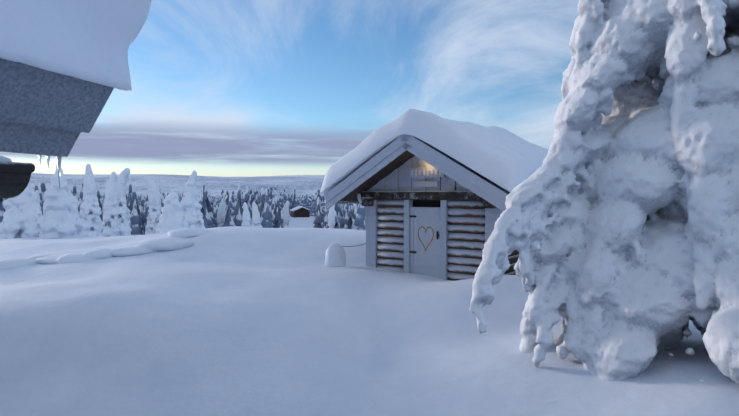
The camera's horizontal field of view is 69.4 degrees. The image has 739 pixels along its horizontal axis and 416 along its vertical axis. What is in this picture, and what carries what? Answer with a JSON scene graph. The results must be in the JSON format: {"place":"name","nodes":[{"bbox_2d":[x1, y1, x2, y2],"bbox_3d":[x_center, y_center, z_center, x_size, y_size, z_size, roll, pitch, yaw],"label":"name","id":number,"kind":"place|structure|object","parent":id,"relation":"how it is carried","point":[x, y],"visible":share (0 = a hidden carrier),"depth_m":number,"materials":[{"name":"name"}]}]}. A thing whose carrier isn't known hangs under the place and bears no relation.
{"place":"outdoors","nodes":[
{"label":"outdoors","id":0,"kind":"place"},
{"bbox_2d":[0,161,34,197],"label":"house gutter","id":1,"kind":"object","parent":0,"point":[15,178],"visible":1,"depth_m":1.17,"materials":[{"name":"black metal"}]},
{"bbox_2d":[0,155,11,161],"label":"snow","id":2,"kind":"structure","parent":1,"relation":"on","point":[3,158],"depth_m":1.17,"materials":[{"name":"white snow"}]},
{"bbox_2d":[0,58,113,156],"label":"roof eave","id":3,"kind":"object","parent":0,"point":[44,112],"depth_m":1.30,"materials":[{"name":"grey wood"}]},
{"bbox_2d":[39,155,61,188],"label":"icicles","id":4,"kind":"object","parent":3,"relation":"hanging from","point":[58,163],"visible":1,"depth_m":1.45,"materials":[{"name":"ice"}]},
{"bbox_2d":[0,0,578,176],"label":"sky","id":5,"kind":"structure","parent":0,"point":[221,88],"materials":[{"name":"blue"}]},
{"bbox_2d":[0,173,738,415],"bbox_3d":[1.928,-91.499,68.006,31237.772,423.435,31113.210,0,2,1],"label":"ground","id":6,"kind":"structure","parent":0,"point":[235,321],"depth_m":6.63,"materials":[{"name":"white snow"}]},
{"bbox_2d":[0,164,334,238],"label":"trees","id":7,"kind":"object","parent":6,"relation":"on","point":[23,216],"visible":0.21,"depth_m":40.97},
{"bbox_2d":[0,228,345,269],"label":"snow mounds","id":8,"kind":"object","parent":6,"relation":"on","point":[335,255],"visible":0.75,"depth_m":11.01,"materials":[{"name":"white snow"}]},
{"bbox_2d":[0,174,365,234],"bbox_3d":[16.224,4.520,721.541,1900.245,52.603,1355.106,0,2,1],"label":"forest","id":9,"kind":"object","parent":6,"relation":"on","point":[270,206],"visible":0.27,"depth_m":68.20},
{"bbox_2d":[290,206,309,216],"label":"cabin","id":10,"kind":"object","parent":6,"relation":"on","point":[299,211],"visible":0.96,"depth_m":147.39,"materials":[{"name":"brown wood"}]},
{"bbox_2d":[366,200,502,279],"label":"vertical posts","id":11,"kind":"object","parent":6,"relation":"on","point":[492,215],"visible":0.25,"depth_m":9.75,"materials":[{"name":"grey wood"}]},
{"bbox_2d":[410,207,439,277],"bbox_3d":[1.003,0.971,9.597,0.680,1.970,0.100,1,2,38],"label":"hut door","id":12,"kind":"structure","parent":11,"relation":"attached to","point":[424,262],"depth_m":9.59,"materials":[{"name":"grey wood"}]},
{"bbox_2d":[418,226,433,250],"bbox_3d":[1.009,0.556,9.578,0.339,0.455,0.001,1,2,38],"label":"heart decoration","id":13,"kind":"object","parent":12,"relation":"attached to","point":[425,232],"visible":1,"depth_m":9.57},
{"bbox_2d":[360,191,496,207],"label":"log beam","id":14,"kind":"structure","parent":11,"relation":"on","point":[368,198],"depth_m":9.56,"materials":[{"name":"wood"}]},
{"bbox_2d":[367,156,469,190],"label":"gable wall","id":15,"kind":"structure","parent":14,"relation":"on","point":[398,179],"depth_m":9.77,"materials":[{"name":"grey wood"}]},
{"bbox_2d":[340,137,509,200],"bbox_3d":[1.834,-0.696,10.554,3.645,1.117,3.950,1,2,38],"label":"roof underside","id":16,"kind":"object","parent":15,"relation":"on","point":[388,169],"depth_m":9.82,"materials":[{"name":"wood"}]},
{"bbox_2d":[324,135,507,210],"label":"roof fascia boards","id":17,"kind":"object","parent":16,"relation":"attached to","point":[456,172],"visible":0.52,"depth_m":8.81,"materials":[{"name":"grey wood"}]},
{"bbox_2d":[409,167,444,186],"bbox_3d":[1.020,-0.556,9.530,0.740,0.355,0.030,1,2,38],"label":"hut sign","id":18,"kind":"object","parent":15,"relation":"attached to","point":[427,183],"visible":0.85,"depth_m":9.53,"materials":[{"name":"grey wood"}]},
{"bbox_2d":[411,169,441,175],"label":"hut sign letters","id":19,"kind":"object","parent":18,"relation":"attached to","point":[428,170],"visible":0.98,"depth_m":9.53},
{"bbox_2d":[469,0,738,383],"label":"tree","id":20,"kind":"object","parent":6,"relation":"on","point":[616,226],"visible":0.96,"depth_m":4.94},
{"bbox_2d":[376,200,484,280],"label":"hut logs","id":21,"kind":"object","parent":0,"point":[464,255],"visible":0.38,"depth_m":9.24,"materials":[{"name":"grey wood"}]},
{"bbox_2d":[381,200,484,266],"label":"dark wall gaps","id":22,"kind":"object","parent":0,"point":[426,203],"depth_m":9.66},
{"bbox_2d":[320,109,547,193],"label":"roof snow","id":23,"kind":"structure","parent":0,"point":[507,160],"depth_m":8.76,"materials":[{"name":"white snow"}]},
{"bbox_2d":[504,250,518,274],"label":"hut logs","id":24,"kind":"object","parent":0,"point":[513,257],"depth_m":9.31,"materials":[{"name":"brown wood"}]},
{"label":"house","id":25,"kind":"object","parent":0,"visible":0},
{"bbox_2d":[0,0,151,90],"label":"roof snow","id":26,"kind":"structure","parent":25,"relation":"attached to","point":[90,40],"depth_m":1.23,"materials":[{"name":"white snow"}]}
]}

